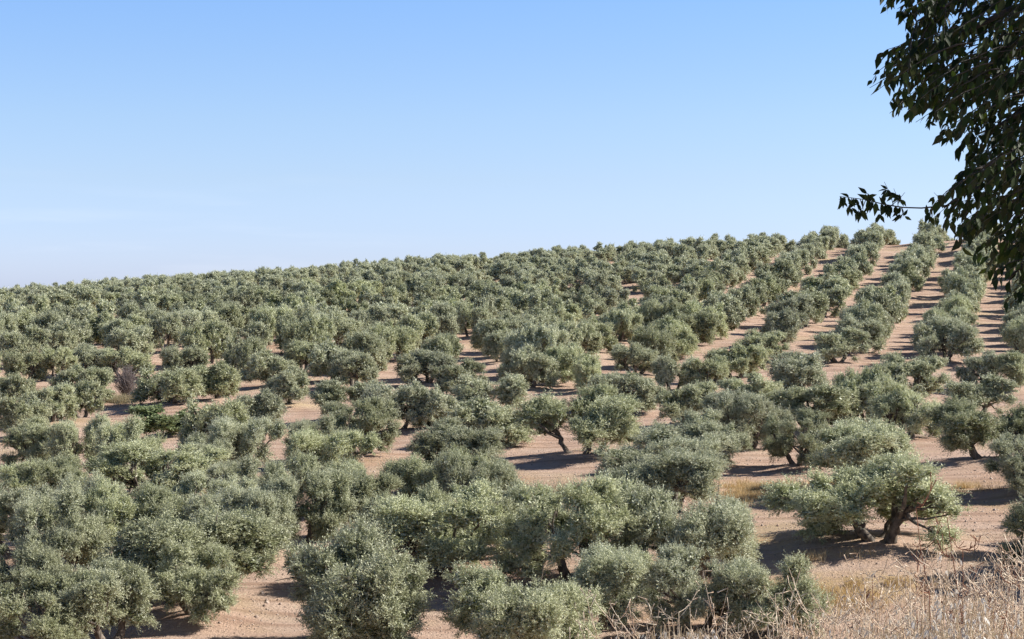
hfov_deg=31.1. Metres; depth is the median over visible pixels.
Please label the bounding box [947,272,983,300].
olive tree
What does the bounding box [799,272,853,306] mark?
olive tree
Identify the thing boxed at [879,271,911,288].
olive tree
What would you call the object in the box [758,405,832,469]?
olive tree
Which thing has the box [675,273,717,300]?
olive tree
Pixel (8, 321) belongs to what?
olive tree
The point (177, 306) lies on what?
olive tree
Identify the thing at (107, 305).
olive tree
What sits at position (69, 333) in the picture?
olive tree
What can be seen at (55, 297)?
olive tree
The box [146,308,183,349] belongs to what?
olive tree
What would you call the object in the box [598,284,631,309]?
olive tree
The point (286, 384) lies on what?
olive tree
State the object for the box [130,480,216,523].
olive tree
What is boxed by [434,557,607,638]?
olive tree
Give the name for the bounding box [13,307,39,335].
olive tree
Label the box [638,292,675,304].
olive tree
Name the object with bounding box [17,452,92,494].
olive tree
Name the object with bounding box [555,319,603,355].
olive tree
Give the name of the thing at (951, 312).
olive tree
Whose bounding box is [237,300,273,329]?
olive tree
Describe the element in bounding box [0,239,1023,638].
ground
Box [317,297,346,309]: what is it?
olive tree
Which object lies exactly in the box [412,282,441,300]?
olive tree
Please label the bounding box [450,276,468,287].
olive tree
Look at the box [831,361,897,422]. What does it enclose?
olive tree
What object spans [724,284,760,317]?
olive tree
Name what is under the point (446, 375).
olive tree
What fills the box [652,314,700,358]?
olive tree
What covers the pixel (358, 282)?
olive tree
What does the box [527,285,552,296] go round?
olive tree
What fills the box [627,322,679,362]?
olive tree
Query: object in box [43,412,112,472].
olive tree
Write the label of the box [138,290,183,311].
olive tree
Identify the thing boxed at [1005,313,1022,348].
olive tree
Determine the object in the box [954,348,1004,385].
olive tree
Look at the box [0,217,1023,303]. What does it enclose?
olive trees
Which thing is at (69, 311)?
olive tree
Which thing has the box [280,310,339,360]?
olive tree
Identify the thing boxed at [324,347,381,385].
olive tree
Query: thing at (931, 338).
olive tree
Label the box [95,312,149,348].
olive tree
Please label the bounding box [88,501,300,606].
olive tree
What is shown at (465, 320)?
olive tree
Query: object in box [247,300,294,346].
olive tree
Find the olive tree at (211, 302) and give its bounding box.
[205,296,242,308]
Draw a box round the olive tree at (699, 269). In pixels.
[691,259,726,290]
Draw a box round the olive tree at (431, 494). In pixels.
[358,478,452,551]
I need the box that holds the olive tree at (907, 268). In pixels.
[886,259,926,291]
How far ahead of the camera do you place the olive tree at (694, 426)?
95.72 m
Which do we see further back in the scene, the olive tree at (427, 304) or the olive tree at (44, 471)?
the olive tree at (427, 304)
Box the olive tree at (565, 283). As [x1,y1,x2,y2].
[550,276,581,296]
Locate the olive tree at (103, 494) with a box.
[81,471,178,555]
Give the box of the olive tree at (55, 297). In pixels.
[42,290,71,306]
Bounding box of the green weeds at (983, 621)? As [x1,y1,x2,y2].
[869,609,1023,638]
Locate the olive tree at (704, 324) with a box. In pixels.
[658,306,721,345]
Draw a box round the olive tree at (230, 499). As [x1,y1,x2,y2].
[182,483,292,557]
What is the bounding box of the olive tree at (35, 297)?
[20,292,50,313]
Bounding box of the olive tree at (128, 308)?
[116,299,158,337]
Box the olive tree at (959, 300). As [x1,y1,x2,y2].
[940,293,974,313]
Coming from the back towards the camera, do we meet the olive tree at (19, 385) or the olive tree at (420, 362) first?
the olive tree at (420, 362)
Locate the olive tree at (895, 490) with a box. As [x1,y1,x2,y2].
[747,444,977,551]
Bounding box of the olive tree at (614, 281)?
[582,270,623,295]
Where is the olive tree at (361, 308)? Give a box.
[357,302,382,312]
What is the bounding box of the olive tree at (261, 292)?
[246,286,279,303]
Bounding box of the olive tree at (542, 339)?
[499,320,571,374]
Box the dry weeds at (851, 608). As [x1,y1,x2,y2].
[569,529,1023,638]
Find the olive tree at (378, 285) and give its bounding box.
[365,279,383,296]
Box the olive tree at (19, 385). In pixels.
[0,372,37,404]
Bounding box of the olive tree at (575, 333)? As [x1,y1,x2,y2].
[532,316,583,356]
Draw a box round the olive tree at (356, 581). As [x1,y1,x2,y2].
[276,509,445,638]
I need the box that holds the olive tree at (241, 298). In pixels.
[226,286,262,308]
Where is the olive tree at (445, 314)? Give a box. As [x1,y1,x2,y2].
[428,300,460,337]
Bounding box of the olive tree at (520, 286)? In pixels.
[511,281,537,294]
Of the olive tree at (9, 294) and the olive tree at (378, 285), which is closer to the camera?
the olive tree at (9, 294)
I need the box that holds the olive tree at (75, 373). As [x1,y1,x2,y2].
[46,364,115,399]
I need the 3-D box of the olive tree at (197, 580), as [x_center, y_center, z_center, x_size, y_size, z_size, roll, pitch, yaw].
[-10.940,8.854,63.032,4.166,3.260,4.276,0,1,4]
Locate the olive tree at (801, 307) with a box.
[764,292,815,326]
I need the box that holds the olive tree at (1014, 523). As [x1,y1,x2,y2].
[994,495,1023,568]
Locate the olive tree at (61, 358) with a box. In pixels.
[40,344,80,377]
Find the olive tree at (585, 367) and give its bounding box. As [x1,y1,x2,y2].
[570,352,601,391]
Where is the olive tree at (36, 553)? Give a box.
[0,522,82,609]
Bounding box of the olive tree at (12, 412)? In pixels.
[0,390,55,434]
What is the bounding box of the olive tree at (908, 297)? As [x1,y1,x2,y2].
[884,277,911,306]
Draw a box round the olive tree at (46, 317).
[30,308,67,344]
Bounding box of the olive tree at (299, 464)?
[284,447,366,500]
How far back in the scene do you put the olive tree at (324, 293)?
214.12 m
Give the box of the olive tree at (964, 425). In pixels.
[922,392,1023,458]
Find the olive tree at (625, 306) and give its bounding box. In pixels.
[608,300,642,338]
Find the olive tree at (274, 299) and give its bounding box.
[264,290,303,309]
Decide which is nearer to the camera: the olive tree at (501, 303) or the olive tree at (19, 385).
the olive tree at (19, 385)
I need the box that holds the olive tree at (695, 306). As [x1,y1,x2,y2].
[683,297,731,338]
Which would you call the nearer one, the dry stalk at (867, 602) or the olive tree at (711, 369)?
the dry stalk at (867, 602)
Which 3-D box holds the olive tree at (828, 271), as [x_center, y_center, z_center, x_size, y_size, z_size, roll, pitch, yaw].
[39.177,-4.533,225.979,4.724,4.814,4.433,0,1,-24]
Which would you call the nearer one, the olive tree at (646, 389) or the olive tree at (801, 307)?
the olive tree at (646, 389)
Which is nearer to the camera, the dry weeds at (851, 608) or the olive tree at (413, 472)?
the dry weeds at (851, 608)
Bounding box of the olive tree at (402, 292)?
[397,283,411,306]
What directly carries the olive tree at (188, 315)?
on the ground at (544, 467)
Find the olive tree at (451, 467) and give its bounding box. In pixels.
[429,446,524,495]
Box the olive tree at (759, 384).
[716,370,785,396]
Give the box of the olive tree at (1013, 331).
[994,313,1023,354]
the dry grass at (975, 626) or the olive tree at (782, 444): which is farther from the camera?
the olive tree at (782, 444)
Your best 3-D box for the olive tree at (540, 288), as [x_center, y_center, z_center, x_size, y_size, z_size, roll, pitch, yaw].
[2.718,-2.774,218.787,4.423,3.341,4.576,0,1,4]
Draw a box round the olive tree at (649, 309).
[637,294,687,328]
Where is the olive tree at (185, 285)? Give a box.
[179,279,202,293]
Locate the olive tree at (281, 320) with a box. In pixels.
[271,307,315,353]
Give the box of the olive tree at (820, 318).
[808,298,829,322]
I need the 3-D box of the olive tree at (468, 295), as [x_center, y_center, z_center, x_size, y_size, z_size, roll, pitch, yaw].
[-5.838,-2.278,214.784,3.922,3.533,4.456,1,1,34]
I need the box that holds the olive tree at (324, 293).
[311,288,337,305]
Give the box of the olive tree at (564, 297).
[530,288,575,309]
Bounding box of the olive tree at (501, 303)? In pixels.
[493,294,524,318]
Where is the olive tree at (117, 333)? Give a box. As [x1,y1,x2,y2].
[100,317,155,358]
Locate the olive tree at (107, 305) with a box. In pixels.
[76,298,116,319]
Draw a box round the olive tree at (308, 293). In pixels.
[296,288,320,304]
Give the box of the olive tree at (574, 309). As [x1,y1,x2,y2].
[548,300,584,324]
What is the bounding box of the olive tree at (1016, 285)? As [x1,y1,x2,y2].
[1002,276,1020,302]
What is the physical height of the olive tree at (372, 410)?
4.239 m
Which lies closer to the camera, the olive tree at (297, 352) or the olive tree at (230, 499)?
the olive tree at (230, 499)
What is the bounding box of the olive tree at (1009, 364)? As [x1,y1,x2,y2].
[990,350,1023,388]
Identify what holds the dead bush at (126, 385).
on the ground at (544, 467)
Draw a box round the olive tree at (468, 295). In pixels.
[448,286,478,303]
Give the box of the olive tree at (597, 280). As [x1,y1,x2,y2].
[586,271,610,295]
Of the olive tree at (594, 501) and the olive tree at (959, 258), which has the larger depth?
the olive tree at (959, 258)
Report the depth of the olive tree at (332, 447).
93.83 m
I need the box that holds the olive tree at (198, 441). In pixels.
[153,429,236,467]
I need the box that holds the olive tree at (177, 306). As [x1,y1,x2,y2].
[167,300,189,314]
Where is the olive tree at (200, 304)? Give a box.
[168,299,205,311]
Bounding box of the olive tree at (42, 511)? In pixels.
[5,482,118,569]
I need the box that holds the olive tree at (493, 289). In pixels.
[481,282,517,298]
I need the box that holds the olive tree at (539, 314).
[520,304,560,327]
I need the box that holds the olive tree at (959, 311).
[948,307,979,338]
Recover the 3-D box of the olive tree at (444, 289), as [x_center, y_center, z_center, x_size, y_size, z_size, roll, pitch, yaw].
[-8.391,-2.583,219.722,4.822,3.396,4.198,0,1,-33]
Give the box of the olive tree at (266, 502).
[239,474,304,554]
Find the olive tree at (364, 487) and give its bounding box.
[322,468,405,527]
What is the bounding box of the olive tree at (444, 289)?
[437,284,459,295]
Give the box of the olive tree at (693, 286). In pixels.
[661,280,700,300]
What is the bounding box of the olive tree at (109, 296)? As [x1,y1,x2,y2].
[104,289,134,310]
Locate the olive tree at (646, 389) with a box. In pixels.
[587,370,668,412]
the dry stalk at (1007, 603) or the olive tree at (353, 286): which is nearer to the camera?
the dry stalk at (1007, 603)
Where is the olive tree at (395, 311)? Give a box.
[369,301,409,326]
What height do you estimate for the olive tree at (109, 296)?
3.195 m
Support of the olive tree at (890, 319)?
on the ground at (544, 467)
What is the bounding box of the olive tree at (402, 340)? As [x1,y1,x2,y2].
[367,318,418,359]
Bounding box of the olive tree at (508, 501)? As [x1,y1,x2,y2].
[486,473,571,552]
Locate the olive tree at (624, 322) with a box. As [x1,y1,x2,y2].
[597,306,644,341]
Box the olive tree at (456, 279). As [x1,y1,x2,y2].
[450,274,478,299]
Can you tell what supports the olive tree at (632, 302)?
on the ground at (544, 467)
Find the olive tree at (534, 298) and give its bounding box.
[527,290,559,309]
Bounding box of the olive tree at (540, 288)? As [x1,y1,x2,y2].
[522,282,551,292]
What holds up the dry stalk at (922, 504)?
on the ground at (544, 467)
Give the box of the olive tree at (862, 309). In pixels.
[835,294,893,340]
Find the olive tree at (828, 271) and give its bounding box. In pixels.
[822,263,849,286]
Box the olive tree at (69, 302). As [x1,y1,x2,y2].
[48,296,84,309]
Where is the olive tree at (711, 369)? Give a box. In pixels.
[677,353,731,386]
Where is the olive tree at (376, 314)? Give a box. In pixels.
[349,302,389,334]
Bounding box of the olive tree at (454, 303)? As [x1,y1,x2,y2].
[449,297,473,327]
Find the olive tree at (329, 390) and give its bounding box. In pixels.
[308,376,381,418]
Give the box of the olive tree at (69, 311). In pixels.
[52,303,94,324]
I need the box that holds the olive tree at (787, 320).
[757,306,802,343]
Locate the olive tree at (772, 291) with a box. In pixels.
[742,275,782,306]
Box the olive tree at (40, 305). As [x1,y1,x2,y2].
[35,295,63,315]
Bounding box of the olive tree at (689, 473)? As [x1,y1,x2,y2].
[600,441,737,513]
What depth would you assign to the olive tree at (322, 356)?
151.22 m
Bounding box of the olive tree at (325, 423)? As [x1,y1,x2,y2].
[283,413,346,448]
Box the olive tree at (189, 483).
[170,467,260,501]
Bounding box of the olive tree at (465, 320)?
[455,298,492,335]
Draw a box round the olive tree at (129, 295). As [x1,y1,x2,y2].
[115,290,137,307]
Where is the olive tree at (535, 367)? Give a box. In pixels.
[496,347,563,389]
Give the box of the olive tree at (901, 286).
[864,278,909,308]
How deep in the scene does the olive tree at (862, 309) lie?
175.04 m
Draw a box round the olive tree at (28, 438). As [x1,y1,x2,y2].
[0,414,55,467]
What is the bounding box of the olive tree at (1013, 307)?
[1001,293,1023,313]
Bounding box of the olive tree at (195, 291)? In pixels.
[189,287,208,297]
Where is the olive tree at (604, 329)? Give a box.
[576,313,618,352]
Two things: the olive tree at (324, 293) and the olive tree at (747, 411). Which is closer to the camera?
the olive tree at (747, 411)
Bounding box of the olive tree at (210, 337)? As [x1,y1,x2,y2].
[178,316,231,364]
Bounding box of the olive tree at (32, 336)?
[0,322,52,364]
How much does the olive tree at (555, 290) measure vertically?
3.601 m
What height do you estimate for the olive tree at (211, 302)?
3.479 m
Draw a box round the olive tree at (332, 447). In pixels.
[279,426,381,469]
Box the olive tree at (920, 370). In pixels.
[865,350,953,398]
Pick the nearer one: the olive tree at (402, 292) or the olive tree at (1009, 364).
the olive tree at (1009, 364)
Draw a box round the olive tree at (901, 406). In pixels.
[857,376,941,436]
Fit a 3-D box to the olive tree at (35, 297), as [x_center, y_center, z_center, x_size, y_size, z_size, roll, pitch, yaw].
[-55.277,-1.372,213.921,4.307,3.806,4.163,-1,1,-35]
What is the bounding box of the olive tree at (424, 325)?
[395,309,440,350]
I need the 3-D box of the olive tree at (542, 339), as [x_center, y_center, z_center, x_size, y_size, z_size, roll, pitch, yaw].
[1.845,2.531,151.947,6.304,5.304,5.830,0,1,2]
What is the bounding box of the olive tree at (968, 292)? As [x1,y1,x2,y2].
[934,282,981,313]
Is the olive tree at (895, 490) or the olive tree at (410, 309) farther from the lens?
the olive tree at (410, 309)
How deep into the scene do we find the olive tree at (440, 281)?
227.70 m
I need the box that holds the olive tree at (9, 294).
[0,290,14,301]
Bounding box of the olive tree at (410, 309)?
[407,302,422,314]
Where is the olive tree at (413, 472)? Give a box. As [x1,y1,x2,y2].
[376,441,490,499]
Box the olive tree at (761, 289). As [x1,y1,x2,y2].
[730,283,767,315]
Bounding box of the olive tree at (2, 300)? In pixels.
[0,294,4,308]
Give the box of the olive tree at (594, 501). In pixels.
[484,466,649,581]
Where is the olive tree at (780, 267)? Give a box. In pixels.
[754,259,800,287]
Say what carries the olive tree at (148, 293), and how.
on the ground at (544, 467)
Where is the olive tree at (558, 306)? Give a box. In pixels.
[534,296,574,322]
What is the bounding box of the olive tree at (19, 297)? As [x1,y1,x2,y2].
[14,292,39,303]
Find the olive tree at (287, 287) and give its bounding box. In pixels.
[269,277,296,296]
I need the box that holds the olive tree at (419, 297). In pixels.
[410,291,435,308]
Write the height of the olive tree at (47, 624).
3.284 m
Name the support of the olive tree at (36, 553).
on the ground at (544, 467)
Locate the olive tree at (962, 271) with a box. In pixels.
[942,266,985,301]
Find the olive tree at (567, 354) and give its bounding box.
[544,340,585,385]
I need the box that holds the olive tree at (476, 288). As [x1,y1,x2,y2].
[468,280,501,297]
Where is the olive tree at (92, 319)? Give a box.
[83,308,116,346]
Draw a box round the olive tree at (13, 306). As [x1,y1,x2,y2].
[0,301,31,316]
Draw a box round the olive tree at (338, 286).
[315,276,357,300]
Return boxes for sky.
[0,0,1023,289]
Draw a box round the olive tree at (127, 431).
[93,413,167,473]
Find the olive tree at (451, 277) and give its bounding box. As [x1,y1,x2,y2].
[445,272,466,285]
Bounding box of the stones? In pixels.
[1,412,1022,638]
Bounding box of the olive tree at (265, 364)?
[236,345,300,383]
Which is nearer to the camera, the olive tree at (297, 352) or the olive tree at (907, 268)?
the olive tree at (297, 352)
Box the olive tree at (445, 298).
[434,290,462,309]
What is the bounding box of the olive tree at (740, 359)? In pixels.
[702,340,776,377]
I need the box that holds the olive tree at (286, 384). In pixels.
[259,362,312,402]
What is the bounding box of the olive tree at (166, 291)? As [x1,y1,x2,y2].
[154,288,185,294]
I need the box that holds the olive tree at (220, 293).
[207,286,238,301]
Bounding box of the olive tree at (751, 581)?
[705,550,836,638]
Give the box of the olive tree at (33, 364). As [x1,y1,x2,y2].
[0,346,50,380]
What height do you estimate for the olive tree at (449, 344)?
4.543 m
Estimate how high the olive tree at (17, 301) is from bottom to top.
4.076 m
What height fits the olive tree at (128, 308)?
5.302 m
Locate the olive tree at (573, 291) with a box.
[564,284,591,302]
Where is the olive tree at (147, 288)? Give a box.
[137,286,165,295]
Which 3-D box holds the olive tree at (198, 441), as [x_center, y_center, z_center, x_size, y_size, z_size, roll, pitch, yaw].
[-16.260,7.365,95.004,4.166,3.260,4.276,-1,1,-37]
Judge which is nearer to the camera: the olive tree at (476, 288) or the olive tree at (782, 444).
the olive tree at (782, 444)
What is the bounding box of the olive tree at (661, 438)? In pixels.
[589,421,735,480]
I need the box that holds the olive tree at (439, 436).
[396,411,509,469]
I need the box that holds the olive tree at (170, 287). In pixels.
[168,284,179,294]
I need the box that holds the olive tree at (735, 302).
[707,289,748,327]
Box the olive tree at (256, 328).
[220,318,272,356]
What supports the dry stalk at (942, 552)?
on the ground at (544, 467)
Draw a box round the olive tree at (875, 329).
[825,313,889,353]
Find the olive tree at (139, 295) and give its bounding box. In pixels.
[132,288,163,312]
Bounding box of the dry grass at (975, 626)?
[798,612,1022,638]
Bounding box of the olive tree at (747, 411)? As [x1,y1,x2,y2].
[700,386,796,450]
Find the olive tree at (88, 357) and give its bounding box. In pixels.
[71,342,106,369]
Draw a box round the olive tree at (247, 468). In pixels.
[203,453,265,491]
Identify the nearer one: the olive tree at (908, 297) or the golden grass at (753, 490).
the golden grass at (753, 490)
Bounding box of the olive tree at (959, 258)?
[953,252,986,283]
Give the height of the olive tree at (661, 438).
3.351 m
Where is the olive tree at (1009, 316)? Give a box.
[997,307,1023,336]
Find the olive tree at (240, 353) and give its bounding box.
[222,333,264,377]
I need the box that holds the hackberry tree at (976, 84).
[837,0,1023,312]
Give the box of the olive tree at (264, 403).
[236,385,289,427]
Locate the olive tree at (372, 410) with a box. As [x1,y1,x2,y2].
[315,391,403,455]
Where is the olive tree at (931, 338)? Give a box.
[908,312,987,360]
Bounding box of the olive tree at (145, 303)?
[142,302,150,312]
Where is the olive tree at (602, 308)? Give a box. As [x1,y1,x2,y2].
[575,284,609,315]
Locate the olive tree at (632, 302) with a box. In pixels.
[627,297,662,308]
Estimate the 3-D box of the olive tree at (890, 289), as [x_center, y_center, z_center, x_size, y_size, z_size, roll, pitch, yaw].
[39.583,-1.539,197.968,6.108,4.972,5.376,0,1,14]
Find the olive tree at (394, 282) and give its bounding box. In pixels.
[384,274,417,301]
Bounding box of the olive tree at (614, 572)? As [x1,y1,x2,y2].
[567,539,662,633]
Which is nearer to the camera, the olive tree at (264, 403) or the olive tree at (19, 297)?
the olive tree at (264, 403)
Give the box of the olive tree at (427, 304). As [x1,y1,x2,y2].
[412,297,455,321]
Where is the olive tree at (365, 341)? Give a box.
[341,327,390,370]
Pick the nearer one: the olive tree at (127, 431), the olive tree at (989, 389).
the olive tree at (127, 431)
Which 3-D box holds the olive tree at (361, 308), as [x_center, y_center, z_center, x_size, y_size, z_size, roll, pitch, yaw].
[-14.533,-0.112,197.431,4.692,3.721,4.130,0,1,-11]
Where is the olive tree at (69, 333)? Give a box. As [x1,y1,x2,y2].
[44,317,95,349]
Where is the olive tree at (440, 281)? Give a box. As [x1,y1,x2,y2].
[429,273,445,288]
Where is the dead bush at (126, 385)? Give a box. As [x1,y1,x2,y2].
[111,363,139,395]
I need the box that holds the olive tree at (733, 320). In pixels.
[692,293,741,330]
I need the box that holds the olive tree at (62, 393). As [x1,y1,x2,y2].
[18,381,76,421]
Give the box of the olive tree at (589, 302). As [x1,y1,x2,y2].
[562,295,599,319]
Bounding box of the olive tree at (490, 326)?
[467,316,514,355]
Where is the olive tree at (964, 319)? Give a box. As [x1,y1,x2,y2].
[909,305,971,351]
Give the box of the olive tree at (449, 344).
[419,331,464,359]
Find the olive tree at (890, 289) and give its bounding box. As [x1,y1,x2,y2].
[853,284,909,323]
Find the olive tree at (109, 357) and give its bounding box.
[93,345,156,377]
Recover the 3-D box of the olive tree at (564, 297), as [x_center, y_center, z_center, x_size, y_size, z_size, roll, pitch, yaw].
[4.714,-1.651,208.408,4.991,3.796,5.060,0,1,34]
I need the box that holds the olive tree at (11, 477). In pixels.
[0,456,59,493]
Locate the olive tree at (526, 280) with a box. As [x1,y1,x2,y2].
[518,275,549,285]
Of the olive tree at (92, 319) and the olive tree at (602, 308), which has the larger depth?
the olive tree at (602, 308)
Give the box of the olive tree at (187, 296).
[175,290,202,303]
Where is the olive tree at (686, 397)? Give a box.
[652,379,718,425]
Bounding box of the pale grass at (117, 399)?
[9,386,589,496]
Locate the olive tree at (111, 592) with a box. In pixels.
[47,550,166,638]
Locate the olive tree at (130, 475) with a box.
[79,437,236,500]
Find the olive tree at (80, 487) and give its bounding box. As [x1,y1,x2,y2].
[56,469,125,521]
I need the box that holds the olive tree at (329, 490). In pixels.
[249,456,363,545]
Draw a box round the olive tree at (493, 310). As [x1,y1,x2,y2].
[470,294,498,326]
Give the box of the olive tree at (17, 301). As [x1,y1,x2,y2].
[2,295,35,314]
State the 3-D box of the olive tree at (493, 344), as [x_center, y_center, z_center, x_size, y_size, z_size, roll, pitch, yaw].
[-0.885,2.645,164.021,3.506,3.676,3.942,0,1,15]
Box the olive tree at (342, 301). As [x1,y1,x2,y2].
[334,296,368,318]
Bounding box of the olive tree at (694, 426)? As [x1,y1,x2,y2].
[628,404,755,466]
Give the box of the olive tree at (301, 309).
[273,302,319,316]
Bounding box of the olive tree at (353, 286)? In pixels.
[345,282,375,311]
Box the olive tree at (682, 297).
[646,284,692,308]
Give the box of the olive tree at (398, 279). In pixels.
[381,276,404,294]
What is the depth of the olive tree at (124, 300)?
202.13 m
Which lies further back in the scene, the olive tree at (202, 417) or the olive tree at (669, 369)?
the olive tree at (669, 369)
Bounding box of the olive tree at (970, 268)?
[935,263,987,294]
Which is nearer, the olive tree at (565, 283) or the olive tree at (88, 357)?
the olive tree at (88, 357)
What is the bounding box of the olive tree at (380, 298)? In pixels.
[363,291,394,307]
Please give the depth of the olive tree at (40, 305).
200.58 m
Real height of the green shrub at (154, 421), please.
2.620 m
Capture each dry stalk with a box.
[850,579,872,635]
[906,538,943,630]
[911,472,943,638]
[937,518,977,638]
[939,533,983,635]
[987,559,1022,638]
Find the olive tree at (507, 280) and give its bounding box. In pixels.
[498,273,515,288]
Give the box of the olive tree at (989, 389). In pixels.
[940,371,1020,415]
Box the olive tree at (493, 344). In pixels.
[481,328,509,361]
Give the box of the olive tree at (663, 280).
[638,274,671,298]
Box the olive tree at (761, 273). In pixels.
[739,266,792,295]
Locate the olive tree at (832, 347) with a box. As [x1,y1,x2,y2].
[809,325,871,362]
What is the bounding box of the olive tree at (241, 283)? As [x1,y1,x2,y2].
[236,279,257,291]
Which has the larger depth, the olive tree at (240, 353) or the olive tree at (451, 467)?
the olive tree at (240, 353)
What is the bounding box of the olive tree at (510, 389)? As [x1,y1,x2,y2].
[449,370,531,410]
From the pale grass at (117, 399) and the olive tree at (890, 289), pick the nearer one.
the pale grass at (117, 399)
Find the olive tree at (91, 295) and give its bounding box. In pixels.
[77,285,100,307]
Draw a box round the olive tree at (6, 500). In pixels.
[0,481,77,549]
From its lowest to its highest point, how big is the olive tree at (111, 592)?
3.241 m
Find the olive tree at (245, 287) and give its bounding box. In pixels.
[236,280,269,301]
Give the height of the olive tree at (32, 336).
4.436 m
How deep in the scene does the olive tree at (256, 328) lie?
173.87 m
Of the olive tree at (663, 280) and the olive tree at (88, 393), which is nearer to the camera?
the olive tree at (88, 393)
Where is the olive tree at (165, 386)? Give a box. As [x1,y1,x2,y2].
[125,364,206,403]
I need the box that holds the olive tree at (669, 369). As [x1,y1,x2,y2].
[650,352,697,389]
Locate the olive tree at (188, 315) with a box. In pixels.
[171,304,221,328]
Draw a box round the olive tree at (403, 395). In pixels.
[358,376,433,430]
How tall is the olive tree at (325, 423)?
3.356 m
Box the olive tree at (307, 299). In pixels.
[292,295,315,311]
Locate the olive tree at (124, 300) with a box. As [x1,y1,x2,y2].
[115,298,132,318]
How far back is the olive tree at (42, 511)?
69.62 m
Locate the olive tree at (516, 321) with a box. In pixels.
[497,310,538,332]
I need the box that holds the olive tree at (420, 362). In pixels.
[392,346,461,385]
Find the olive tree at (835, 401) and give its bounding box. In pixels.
[758,380,870,427]
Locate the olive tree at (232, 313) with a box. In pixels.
[209,301,246,333]
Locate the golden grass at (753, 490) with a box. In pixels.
[651,470,1004,620]
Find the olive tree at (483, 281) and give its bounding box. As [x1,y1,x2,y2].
[474,277,501,285]
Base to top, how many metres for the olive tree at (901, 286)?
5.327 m
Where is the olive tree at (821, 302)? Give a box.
[774,287,829,325]
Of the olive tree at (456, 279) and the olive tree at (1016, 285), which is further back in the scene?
the olive tree at (456, 279)
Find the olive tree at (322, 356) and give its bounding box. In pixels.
[305,338,362,381]
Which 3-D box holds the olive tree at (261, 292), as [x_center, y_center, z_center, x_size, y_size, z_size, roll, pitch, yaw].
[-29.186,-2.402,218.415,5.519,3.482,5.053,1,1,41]
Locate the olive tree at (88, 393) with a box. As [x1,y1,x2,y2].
[54,378,106,420]
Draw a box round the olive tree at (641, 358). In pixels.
[604,342,659,373]
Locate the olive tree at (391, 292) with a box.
[360,286,399,304]
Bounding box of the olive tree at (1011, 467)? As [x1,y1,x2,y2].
[979,428,1023,496]
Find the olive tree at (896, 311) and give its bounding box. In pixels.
[851,284,905,322]
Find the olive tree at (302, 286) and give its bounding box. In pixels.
[290,280,322,295]
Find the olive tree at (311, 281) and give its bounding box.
[300,277,318,286]
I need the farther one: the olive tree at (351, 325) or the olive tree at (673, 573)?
the olive tree at (351, 325)
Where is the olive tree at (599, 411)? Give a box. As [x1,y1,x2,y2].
[508,374,654,453]
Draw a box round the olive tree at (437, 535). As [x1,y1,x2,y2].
[365,475,507,575]
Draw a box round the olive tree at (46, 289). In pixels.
[27,287,65,302]
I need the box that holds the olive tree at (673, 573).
[636,538,764,636]
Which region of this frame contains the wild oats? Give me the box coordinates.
[615,553,1023,638]
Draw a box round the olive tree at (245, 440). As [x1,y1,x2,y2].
[206,412,290,465]
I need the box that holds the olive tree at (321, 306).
[312,301,349,318]
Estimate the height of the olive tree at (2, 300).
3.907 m
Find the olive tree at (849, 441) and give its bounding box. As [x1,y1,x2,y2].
[802,412,923,472]
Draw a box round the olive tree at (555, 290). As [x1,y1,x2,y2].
[536,277,563,296]
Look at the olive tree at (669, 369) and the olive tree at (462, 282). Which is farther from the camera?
the olive tree at (462, 282)
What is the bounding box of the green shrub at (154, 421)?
[123,401,192,438]
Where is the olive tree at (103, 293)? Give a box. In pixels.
[99,289,117,299]
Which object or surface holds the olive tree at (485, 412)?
on the ground at (544, 467)
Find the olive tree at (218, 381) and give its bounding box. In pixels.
[189,360,242,398]
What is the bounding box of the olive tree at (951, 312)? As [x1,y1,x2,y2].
[923,303,971,325]
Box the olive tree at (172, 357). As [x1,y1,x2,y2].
[157,342,210,372]
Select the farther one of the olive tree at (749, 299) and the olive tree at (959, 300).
the olive tree at (749, 299)
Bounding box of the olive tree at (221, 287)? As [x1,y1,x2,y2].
[210,280,232,300]
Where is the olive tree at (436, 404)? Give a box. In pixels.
[404,383,458,425]
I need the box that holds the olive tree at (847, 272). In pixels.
[816,259,859,290]
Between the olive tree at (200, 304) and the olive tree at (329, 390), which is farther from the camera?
the olive tree at (200, 304)
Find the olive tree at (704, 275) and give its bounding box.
[677,270,725,292]
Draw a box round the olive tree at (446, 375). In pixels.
[427,356,488,393]
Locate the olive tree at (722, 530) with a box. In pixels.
[603,477,768,579]
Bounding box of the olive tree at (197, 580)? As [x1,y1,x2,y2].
[136,534,246,626]
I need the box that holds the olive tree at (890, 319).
[837,303,897,338]
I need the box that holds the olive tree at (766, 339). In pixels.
[733,328,790,360]
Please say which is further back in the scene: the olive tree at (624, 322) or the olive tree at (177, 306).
the olive tree at (177, 306)
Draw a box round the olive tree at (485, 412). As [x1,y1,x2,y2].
[445,394,543,447]
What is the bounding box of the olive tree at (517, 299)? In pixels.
[500,287,528,316]
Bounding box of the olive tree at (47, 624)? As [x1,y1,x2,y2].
[0,566,93,638]
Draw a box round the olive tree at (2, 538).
[0,491,7,543]
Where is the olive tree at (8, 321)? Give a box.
[0,308,20,350]
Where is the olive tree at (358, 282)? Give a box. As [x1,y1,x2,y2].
[347,277,376,304]
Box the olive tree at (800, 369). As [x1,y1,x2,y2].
[761,349,830,389]
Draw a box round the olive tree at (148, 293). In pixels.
[144,287,163,294]
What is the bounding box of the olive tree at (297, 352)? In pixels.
[283,339,318,371]
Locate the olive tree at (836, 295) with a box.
[797,285,848,316]
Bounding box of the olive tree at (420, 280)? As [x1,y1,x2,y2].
[408,276,440,291]
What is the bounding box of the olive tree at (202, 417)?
[169,393,252,448]
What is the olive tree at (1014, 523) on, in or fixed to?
on the ground at (544, 467)
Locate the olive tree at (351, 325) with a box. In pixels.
[313,308,366,347]
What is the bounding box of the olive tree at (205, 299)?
[187,291,217,311]

